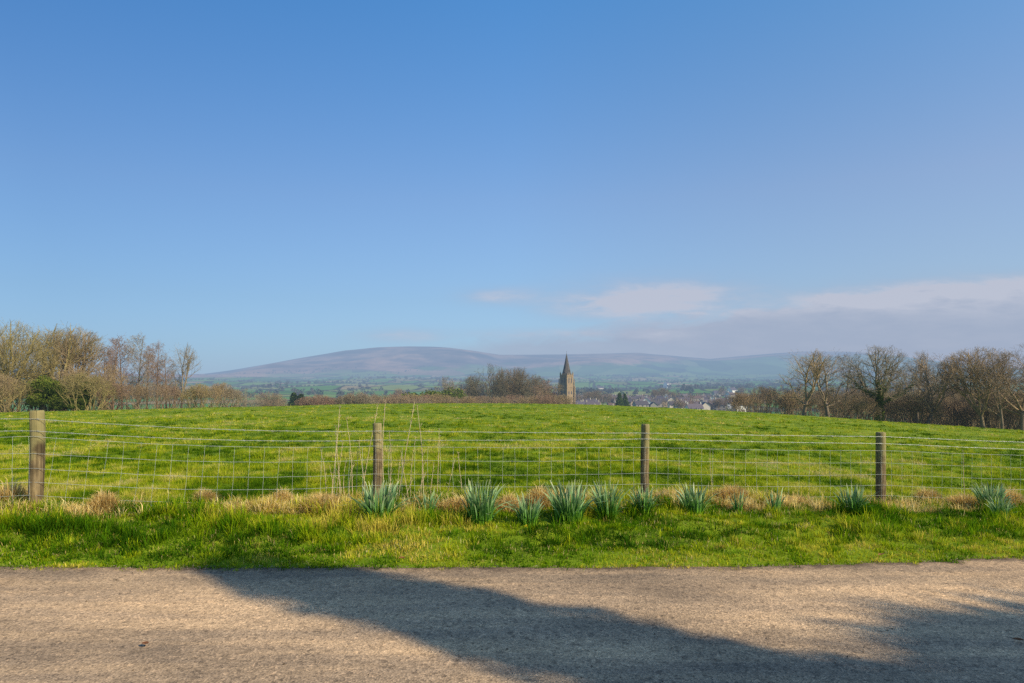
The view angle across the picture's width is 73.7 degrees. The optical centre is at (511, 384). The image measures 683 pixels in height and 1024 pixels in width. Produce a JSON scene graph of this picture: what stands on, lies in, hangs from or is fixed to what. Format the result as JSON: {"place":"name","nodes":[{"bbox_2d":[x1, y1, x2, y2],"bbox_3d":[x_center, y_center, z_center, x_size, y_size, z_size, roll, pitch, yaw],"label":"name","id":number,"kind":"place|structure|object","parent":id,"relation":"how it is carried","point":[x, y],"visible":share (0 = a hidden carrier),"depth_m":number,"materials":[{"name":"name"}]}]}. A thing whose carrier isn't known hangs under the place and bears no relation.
{"place":"outdoors","nodes":[
{"label":"outdoors","id":0,"kind":"place"},
{"bbox_2d":[0,484,991,519],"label":"dead grass","id":1,"kind":"structure","parent":0,"point":[748,503],"depth_m":8.24,"materials":[{"name":"plant"}]},
{"bbox_2d":[0,558,1023,682],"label":"road","id":2,"kind":"structure","parent":0,"point":[219,619],"depth_m":4.48,"materials":[{"name":"asphalt"}]},
{"bbox_2d":[0,483,1023,571],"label":"verge grass","id":3,"kind":"structure","parent":0,"point":[39,524],"depth_m":6.80,"materials":[{"name":"plant"}]},
{"bbox_2d":[0,403,1023,567],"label":"field","id":4,"kind":"structure","parent":0,"point":[546,519],"depth_m":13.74,"materials":[{"name":"plant"}]},
{"bbox_2d":[0,374,24,412],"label":"bare shrub","id":5,"kind":"object","parent":4,"relation":"on","point":[8,384],"visible":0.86,"depth_m":74.30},
{"bbox_2d":[0,476,27,502],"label":"dry grass tussock","id":6,"kind":"object","parent":4,"relation":"on","point":[8,491],"visible":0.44,"depth_m":7.58,"materials":[{"name":"plant"}]},
{"bbox_2d":[0,377,48,412],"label":"bare shrub","id":7,"kind":"object","parent":4,"relation":"on","point":[19,396],"visible":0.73,"depth_m":74.44,"materials":[{"name":"plant"}]},
{"bbox_2d":[0,320,62,411],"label":"bare tree","id":8,"kind":"object","parent":4,"relation":"on","point":[7,369],"visible":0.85,"depth_m":79.98,"materials":[{"name":"brown plant"}]},
{"bbox_2d":[1,322,84,409],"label":"bare tree","id":9,"kind":"object","parent":4,"relation":"on","point":[40,408],"visible":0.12,"depth_m":91.84,"materials":[{"name":"brown plant"}]},
{"bbox_2d":[24,374,73,410],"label":"ivy bush","id":10,"kind":"object","parent":4,"relation":"on","point":[47,393],"visible":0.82,"depth_m":75.49,"materials":[{"name":"green plant"}]},
{"bbox_2d":[14,331,92,383],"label":"bare tree","id":11,"kind":"object","parent":4,"relation":"on","point":[56,374],"visible":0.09,"depth_m":93.99,"materials":[{"name":"brown plant"}]},
{"bbox_2d":[16,322,107,410],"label":"bare tree","id":12,"kind":"object","parent":4,"relation":"on","point":[68,358],"visible":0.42,"depth_m":84.82,"materials":[{"name":"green plant"}]},
{"bbox_2d":[51,397,86,410],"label":"ivy bush","id":13,"kind":"object","parent":4,"relation":"on","point":[58,404],"visible":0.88,"depth_m":75.29,"materials":[{"name":"green plant"}]},
{"bbox_2d":[46,327,109,410],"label":"bare tree","id":14,"kind":"object","parent":4,"relation":"on","point":[84,354],"visible":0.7,"depth_m":86.03,"materials":[{"name":"brown plant"}]},
{"bbox_2d":[68,378,95,408],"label":"ivy bush","id":15,"kind":"object","parent":4,"relation":"on","point":[86,397],"visible":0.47,"depth_m":78.40,"materials":[{"name":"green plant"}]},
{"bbox_2d":[52,372,116,410],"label":"bare shrub","id":16,"kind":"object","parent":4,"relation":"on","point":[91,391],"visible":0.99,"depth_m":76.82,"materials":[{"name":"plant"}]},
{"bbox_2d":[52,361,131,410],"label":"bare shrub","id":17,"kind":"object","parent":4,"relation":"on","point":[112,374],"visible":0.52,"depth_m":82.51,"materials":[{"name":"plant"}]},
{"bbox_2d":[81,488,123,513],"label":"dry grass tussock","id":18,"kind":"object","parent":4,"relation":"on","point":[103,497],"visible":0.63,"depth_m":7.41,"materials":[{"name":"plant"}]},
{"bbox_2d":[85,377,128,410],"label":"bare shrub","id":19,"kind":"object","parent":4,"relation":"on","point":[107,395],"visible":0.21,"depth_m":83.45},
{"bbox_2d":[91,339,132,408],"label":"birch tree","id":20,"kind":"object","parent":4,"relation":"on","point":[112,353],"visible":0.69,"depth_m":88.02,"materials":[{"name":"brown plant"}]},
{"bbox_2d":[94,383,141,409],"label":"bare shrub","id":21,"kind":"object","parent":4,"relation":"on","point":[98,394],"visible":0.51,"depth_m":82.84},
{"bbox_2d":[104,335,137,404],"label":"birch tree","id":22,"kind":"object","parent":4,"relation":"on","point":[120,339],"visible":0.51,"depth_m":92.21,"materials":[{"name":"brown plant"}]},
{"bbox_2d":[116,384,152,409],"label":"bare shrub","id":23,"kind":"object","parent":4,"relation":"on","point":[134,398],"visible":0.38,"depth_m":85.18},
{"bbox_2d":[121,332,156,405],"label":"birch tree","id":24,"kind":"object","parent":4,"relation":"on","point":[140,378],"visible":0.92,"depth_m":89.59,"materials":[{"name":"brown plant"}]},
{"bbox_2d":[131,346,159,408],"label":"birch tree","id":25,"kind":"object","parent":4,"relation":"on","point":[147,371],"visible":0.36,"depth_m":93.70,"materials":[{"name":"brown plant"}]},
{"bbox_2d":[124,381,171,408],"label":"bare shrub","id":26,"kind":"object","parent":4,"relation":"on","point":[138,389],"visible":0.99,"depth_m":81.61,"materials":[{"name":"plant"}]},
{"bbox_2d":[141,341,174,408],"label":"birch tree","id":27,"kind":"object","parent":4,"relation":"on","point":[157,369],"visible":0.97,"depth_m":85.66,"materials":[{"name":"brown plant"}]},
{"bbox_2d":[154,352,176,408],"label":"birch tree","id":28,"kind":"object","parent":4,"relation":"on","point":[165,372],"visible":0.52,"depth_m":93.15,"materials":[{"name":"brown plant"}]},
{"bbox_2d":[149,384,183,408],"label":"bare shrub","id":29,"kind":"object","parent":4,"relation":"on","point":[174,402],"visible":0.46,"depth_m":89.57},
{"bbox_2d":[164,342,201,407],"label":"bare tree","id":30,"kind":"object","parent":4,"relation":"on","point":[187,364],"visible":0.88,"depth_m":90.00,"materials":[{"name":"brown plant"}]},
{"bbox_2d":[169,388,198,407],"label":"bare shrub","id":31,"kind":"object","parent":4,"relation":"on","point":[178,395],"visible":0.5,"depth_m":87.01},
{"bbox_2d":[180,383,213,407],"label":"bare shrub","id":32,"kind":"object","parent":4,"relation":"on","point":[200,385],"visible":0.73,"depth_m":82.08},
{"bbox_2d":[191,487,221,502],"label":"dry grass tussock","id":33,"kind":"object","parent":4,"relation":"on","point":[212,493],"visible":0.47,"depth_m":8.06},
{"bbox_2d":[189,385,226,407],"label":"bare shrub","id":34,"kind":"object","parent":4,"relation":"on","point":[216,393],"visible":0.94,"depth_m":81.61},
{"bbox_2d":[204,382,237,406],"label":"bare shrub","id":35,"kind":"object","parent":4,"relation":"on","point":[223,388],"visible":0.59,"depth_m":85.81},
{"bbox_2d":[219,388,245,406],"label":"bare shrub","id":36,"kind":"object","parent":4,"relation":"on","point":[237,397],"visible":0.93,"depth_m":85.39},
{"bbox_2d":[270,487,295,503],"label":"dry grass tussock","id":37,"kind":"object","parent":4,"relation":"on","point":[284,493],"visible":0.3,"depth_m":8.28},
{"bbox_2d":[295,489,349,515],"bbox_3d":[-2.170,1.330,7.829,0.794,0.264,1.085,0,0,1],"label":"dry grass tussock","id":38,"kind":"object","parent":4,"relation":"on","point":[320,498],"visible":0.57,"depth_m":7.71,"materials":[{"name":"plant"}]},
{"bbox_2d":[340,479,419,521],"bbox_3d":[-1.357,1.254,7.363,0.958,0.474,0.998,0,0,8],"label":"daffodil plant","id":39,"kind":"object","parent":4,"relation":"on","point":[371,502],"visible":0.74,"depth_m":7.32,"materials":[{"name":"green plant"}]},
{"bbox_2d":[415,489,441,513],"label":"daffodil plant","id":40,"kind":"object","parent":4,"relation":"on","point":[432,498],"visible":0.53,"depth_m":7.56,"materials":[{"name":"green plant"}]},
{"bbox_2d":[438,493,469,514],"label":"dry grass tussock","id":41,"kind":"object","parent":4,"relation":"on","point":[454,502],"visible":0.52,"depth_m":7.83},
{"bbox_2d":[457,478,517,526],"bbox_3d":[-0.256,1.244,7.330,0.917,0.542,0.736,0,0,30],"label":"daffodil plant","id":42,"kind":"object","parent":4,"relation":"on","point":[483,508],"visible":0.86,"depth_m":7.21,"materials":[{"name":"green plant"}]},
{"bbox_2d":[493,491,521,513],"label":"dry grass tussock","id":43,"kind":"object","parent":4,"relation":"on","point":[506,499],"visible":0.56,"depth_m":7.89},
{"bbox_2d":[0,410,1023,503],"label":"wire fence","id":44,"kind":"object","parent":4,"relation":"on","point":[36,453],"visible":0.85,"depth_m":8.57,"materials":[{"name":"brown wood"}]},
{"bbox_2d":[492,493,544,525],"bbox_3d":[0.162,1.312,7.158,0.719,0.373,0.511,0,0,43],"label":"daffodil plant","id":45,"kind":"object","parent":4,"relation":"on","point":[523,515],"visible":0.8,"depth_m":7.15,"materials":[{"name":"green plant"}]},
{"bbox_2d":[522,483,555,508],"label":"dry grass tussock","id":46,"kind":"object","parent":4,"relation":"on","point":[533,494],"visible":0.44,"depth_m":8.22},
{"bbox_2d":[527,479,605,523],"bbox_3d":[0.579,1.267,7.502,1.026,0.488,0.985,0,0,-35],"label":"daffodil plant","id":47,"kind":"object","parent":4,"relation":"on","point":[574,511],"visible":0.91,"depth_m":7.36,"materials":[{"name":"green plant"}]},
{"bbox_2d":[588,479,642,519],"bbox_3d":[1.105,1.290,7.635,0.656,0.483,0.817,0,0,44],"label":"daffodil plant","id":48,"kind":"object","parent":4,"relation":"on","point":[601,505],"visible":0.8,"depth_m":7.68,"materials":[{"name":"green plant"}]},
{"bbox_2d":[623,485,666,516],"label":"daffodil plant","id":49,"kind":"object","parent":4,"relation":"on","point":[650,502],"visible":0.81,"depth_m":7.74,"materials":[{"name":"green plant"}]},
{"bbox_2d":[659,483,718,514],"bbox_3d":[2.156,1.345,8.020,0.834,0.432,0.593,0,0,-37],"label":"daffodil plant","id":50,"kind":"object","parent":4,"relation":"on","point":[696,503],"visible":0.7,"depth_m":7.98,"materials":[{"name":"green plant"}]},
{"bbox_2d":[718,489,745,511],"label":"daffodil plant","id":51,"kind":"object","parent":4,"relation":"on","point":[737,502],"visible":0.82,"depth_m":8.27,"materials":[{"name":"green plant"}]},
{"bbox_2d":[708,482,759,501],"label":"dry grass tussock","id":52,"kind":"object","parent":4,"relation":"on","point":[723,491],"visible":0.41,"depth_m":9.16,"materials":[{"name":"plant"}]},
{"bbox_2d":[723,391,753,411],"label":"bare shrub","id":53,"kind":"object","parent":4,"relation":"on","point":[743,397],"visible":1,"depth_m":97.82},
{"bbox_2d":[730,393,768,412],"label":"bare shrub","id":54,"kind":"object","parent":4,"relation":"on","point":[753,397],"visible":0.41,"depth_m":101.56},
{"bbox_2d":[744,385,781,413],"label":"bare shrub","id":55,"kind":"object","parent":4,"relation":"on","point":[761,391],"visible":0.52,"depth_m":104.43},
{"bbox_2d":[744,485,785,511],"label":"daffodil plant","id":56,"kind":"object","parent":4,"relation":"on","point":[776,503],"visible":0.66,"depth_m":8.07,"materials":[{"name":"green plant"}]},
{"bbox_2d":[752,387,801,414],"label":"bare shrub","id":57,"kind":"object","parent":4,"relation":"on","point":[791,402],"visible":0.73,"depth_m":90.02,"materials":[{"name":"plant"}]},
{"bbox_2d":[776,395,803,414],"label":"bare shrub","id":58,"kind":"object","parent":4,"relation":"on","point":[799,405],"visible":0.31,"depth_m":91.77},
{"bbox_2d":[771,389,830,416],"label":"bare shrub","id":59,"kind":"object","parent":4,"relation":"on","point":[802,401],"visible":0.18,"depth_m":99.68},
{"bbox_2d":[769,350,847,415],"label":"bare tree","id":60,"kind":"object","parent":4,"relation":"on","point":[817,373],"visible":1,"depth_m":83.27,"materials":[{"name":"brown plant"}]},
{"bbox_2d":[794,390,836,417],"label":"bare shrub","id":61,"kind":"object","parent":4,"relation":"on","point":[817,396],"visible":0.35,"depth_m":100.34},
{"bbox_2d":[793,347,859,416],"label":"bare tree","id":62,"kind":"object","parent":4,"relation":"on","point":[824,399],"visible":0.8,"depth_m":88.01,"materials":[{"name":"brown plant"}]},
{"bbox_2d":[808,395,851,417],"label":"bare shrub","id":63,"kind":"object","parent":4,"relation":"on","point":[832,408],"visible":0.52,"depth_m":90.48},
{"bbox_2d":[830,351,863,417],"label":"bare tree","id":64,"kind":"object","parent":4,"relation":"on","point":[852,390],"visible":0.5,"depth_m":91.41,"materials":[{"name":"brown plant"}]},
{"bbox_2d":[825,482,875,512],"bbox_3d":[4.105,1.379,8.194,0.581,0.423,0.817,0,0,-1],"label":"daffodil plant","id":65,"kind":"object","parent":4,"relation":"on","point":[856,498],"visible":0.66,"depth_m":8.12,"materials":[{"name":"green plant"}]},
{"bbox_2d":[829,394,881,419],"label":"bare shrub","id":66,"kind":"object","parent":4,"relation":"on","point":[847,402],"visible":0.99,"depth_m":79.79,"materials":[{"name":"plant"}]},
{"bbox_2d":[847,392,886,420],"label":"bare shrub","id":67,"kind":"object","parent":4,"relation":"on","point":[861,405],"visible":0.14,"depth_m":92.20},
{"bbox_2d":[841,345,921,420],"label":"oak tree","id":68,"kind":"object","parent":4,"relation":"on","point":[879,393],"visible":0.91,"depth_m":79.27,"materials":[{"name":"brown plant"}]},
{"bbox_2d":[858,398,904,421],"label":"bare shrub","id":69,"kind":"object","parent":4,"relation":"on","point":[891,405],"visible":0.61,"depth_m":80.81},
{"bbox_2d":[883,394,938,423],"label":"bare shrub","id":70,"kind":"object","parent":4,"relation":"on","point":[916,409],"visible":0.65,"depth_m":80.49,"materials":[{"name":"plant"}]},
{"bbox_2d":[887,351,948,421],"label":"bare tree","id":71,"kind":"object","parent":4,"relation":"on","point":[918,390],"visible":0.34,"depth_m":89.79,"materials":[{"name":"brown plant"}]},
{"bbox_2d":[894,393,945,424],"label":"bare shrub","id":72,"kind":"object","parent":4,"relation":"on","point":[914,417],"visible":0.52,"depth_m":80.73,"materials":[{"name":"plant"}]},
{"bbox_2d":[905,485,945,500],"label":"dry grass tussock","id":73,"kind":"object","parent":4,"relation":"on","point":[925,492],"visible":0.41,"depth_m":10.10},
{"bbox_2d":[896,353,969,423],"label":"bare tree","id":74,"kind":"object","parent":4,"relation":"on","point":[937,391],"visible":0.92,"depth_m":79.44,"materials":[{"name":"brown plant"}]},
{"bbox_2d":[922,398,970,425],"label":"bare shrub","id":75,"kind":"object","parent":4,"relation":"on","point":[946,411],"visible":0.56,"depth_m":85.56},
{"bbox_2d":[921,395,989,426],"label":"bare shrub","id":76,"kind":"object","parent":4,"relation":"on","point":[953,412],"visible":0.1,"depth_m":90.35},
{"bbox_2d":[938,491,979,508],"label":"dry grass tussock","id":77,"kind":"object","parent":4,"relation":"on","point":[960,498],"visible":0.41,"depth_m":9.59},
{"bbox_2d":[930,346,1023,427],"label":"bare tree","id":78,"kind":"object","parent":4,"relation":"on","point":[978,409],"visible":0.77,"depth_m":77.88,"materials":[{"name":"brown plant"}]},
{"bbox_2d":[942,393,1019,429],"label":"bare shrub","id":79,"kind":"object","parent":4,"relation":"on","point":[966,403],"visible":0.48,"depth_m":84.17,"materials":[{"name":"plant"}]},
{"bbox_2d":[964,394,1019,429],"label":"bare shrub","id":80,"kind":"object","parent":4,"relation":"on","point":[1004,413],"visible":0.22,"depth_m":82.17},
{"bbox_2d":[967,353,1023,428],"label":"bare tree","id":81,"kind":"object","parent":4,"relation":"on","point":[998,397],"visible":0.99,"depth_m":73.95,"materials":[{"name":"brown plant"}]},
{"bbox_2d":[969,390,1022,428],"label":"bare shrub","id":82,"kind":"object","parent":4,"relation":"on","point":[1006,414],"visible":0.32,"depth_m":81.98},
{"bbox_2d":[970,481,1022,507],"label":"daffodil plant","id":83,"kind":"object","parent":4,"relation":"on","point":[987,495],"visible":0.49,"depth_m":9.19,"materials":[{"name":"green plant"}]},
{"bbox_2d":[971,343,1023,429],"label":"bare tree","id":84,"kind":"object","parent":4,"relation":"on","point":[1020,409],"visible":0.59,"depth_m":75.85,"materials":[{"name":"brown plant"}]},
{"bbox_2d":[982,496,1014,518],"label":"daffodil plant","id":85,"kind":"object","parent":4,"relation":"on","point":[1000,506],"visible":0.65,"depth_m":8.11,"materials":[{"name":"green plant"}]},
{"bbox_2d":[1001,487,1023,507],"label":"dry grass tussock","id":86,"kind":"object","parent":4,"relation":"on","point":[1013,492],"visible":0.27,"depth_m":10.04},
{"bbox_2d":[1006,358,1023,422],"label":"bare tree","id":87,"kind":"object","parent":4,"relation":"on","point":[1016,395],"visible":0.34,"depth_m":81.45,"materials":[{"name":"brown plant"}]},
{"bbox_2d":[0,0,1023,374],"label":"sky","id":88,"kind":"structure","parent":0,"point":[243,183],"materials":[{"name":"blue"}]},
{"bbox_2d":[5,375,1023,427],"bbox_3d":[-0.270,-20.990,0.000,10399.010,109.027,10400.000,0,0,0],"label":"valley","id":89,"kind":"structure","parent":0,"point":[402,384],"depth_m":2795.40,"materials":[{"name":"plant"}]},
{"bbox_2d":[231,388,263,406],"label":"tree","id":90,"kind":"object","parent":89,"relation":"on","point":[244,404],"visible":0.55,"depth_m":199.99,"materials":[{"name":"brown plant"}]},
{"bbox_2d":[251,392,282,406],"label":"tree","id":91,"kind":"object","parent":89,"relation":"on","point":[267,399],"visible":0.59,"depth_m":259.67,"materials":[{"name":"brown plant"}]},
{"bbox_2d":[264,394,287,405],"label":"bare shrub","id":92,"kind":"object","parent":89,"relation":"on","point":[281,401],"visible":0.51,"depth_m":260.21,"materials":[{"name":"brown plant"}]},
{"bbox_2d":[299,394,334,405],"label":"bare shrub","id":93,"kind":"object","parent":89,"relation":"on","point":[316,400],"visible":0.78,"depth_m":158.09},
{"bbox_2d":[338,392,376,403],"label":"bare shrub","id":94,"kind":"object","parent":89,"relation":"on","point":[356,397],"visible":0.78,"depth_m":158.63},
{"bbox_2d":[388,394,426,403],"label":"bare shrub","id":95,"kind":"object","parent":89,"relation":"on","point":[411,396],"visible":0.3,"depth_m":182.93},
{"bbox_2d":[400,387,467,398],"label":"evergreen bush","id":96,"kind":"object","parent":89,"relation":"on","point":[451,393],"visible":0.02,"depth_m":224.31,"materials":[{"name":"green plant"}]},
{"bbox_2d":[425,393,455,402],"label":"bare shrub","id":97,"kind":"object","parent":89,"relation":"on","point":[433,399],"visible":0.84,"depth_m":149.74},
{"bbox_2d":[429,376,464,397],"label":"bare tree","id":98,"kind":"object","parent":89,"relation":"on","point":[443,386],"visible":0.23,"depth_m":268.92,"materials":[{"name":"brown plant"}]},
{"bbox_2d":[458,375,484,397],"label":"bare tree","id":99,"kind":"object","parent":89,"relation":"on","point":[468,390],"visible":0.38,"depth_m":259.78,"materials":[{"name":"brown plant"}]},
{"bbox_2d":[465,363,511,397],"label":"bare tree","id":100,"kind":"object","parent":89,"relation":"on","point":[496,385],"visible":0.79,"depth_m":248.63,"materials":[{"name":"brown plant"}]},
{"bbox_2d":[475,395,510,402],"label":"bare shrub","id":101,"kind":"object","parent":89,"relation":"on","point":[499,400],"visible":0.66,"depth_m":166.50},
{"bbox_2d":[491,367,534,397],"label":"bare tree","id":102,"kind":"object","parent":89,"relation":"on","point":[513,383],"visible":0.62,"depth_m":254.10,"materials":[{"name":"brown plant"}]},
{"bbox_2d":[501,367,548,397],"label":"bare tree","id":103,"kind":"object","parent":89,"relation":"on","point":[517,381],"visible":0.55,"depth_m":254.50,"materials":[{"name":"brown plant"}]},
{"bbox_2d":[515,396,540,403],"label":"bare shrub","id":104,"kind":"object","parent":89,"relation":"on","point":[532,398],"visible":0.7,"depth_m":166.13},
{"bbox_2d":[522,374,550,397],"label":"bare tree","id":105,"kind":"object","parent":89,"relation":"on","point":[535,382],"visible":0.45,"depth_m":265.24,"materials":[{"name":"brown plant"}]},
{"bbox_2d":[57,364,1023,399],"bbox_3d":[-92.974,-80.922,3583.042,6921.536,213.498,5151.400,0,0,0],"label":"distant woodland","id":106,"kind":"object","parent":89,"relation":"on","point":[689,388],"visible":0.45,"depth_m":2251.55,"materials":[{"name":"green plant"}]},
{"bbox_2d":[529,394,562,403],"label":"bare shrub","id":107,"kind":"object","parent":89,"relation":"on","point":[546,400],"visible":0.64,"depth_m":166.59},
{"bbox_2d":[531,380,560,396],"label":"bare tree","id":108,"kind":"object","parent":89,"relation":"on","point":[538,389],"visible":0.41,"depth_m":228.54,"materials":[{"name":"brown plant"}]},
{"bbox_2d":[535,353,574,403],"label":"church","id":109,"kind":"structure","parent":89,"relation":"on","point":[566,381],"depth_m":448.34,"materials":[{"name":"stone"}]},
{"bbox_2d":[544,395,575,403],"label":"bare shrub","id":110,"kind":"object","parent":89,"relation":"on","point":[565,401],"visible":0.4,"depth_m":170.94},
{"bbox_2d":[91,346,1023,377],"bbox_3d":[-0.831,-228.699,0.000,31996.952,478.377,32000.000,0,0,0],"label":"hills","id":111,"kind":"structure","parent":0,"point":[391,361],"depth_m":6309.96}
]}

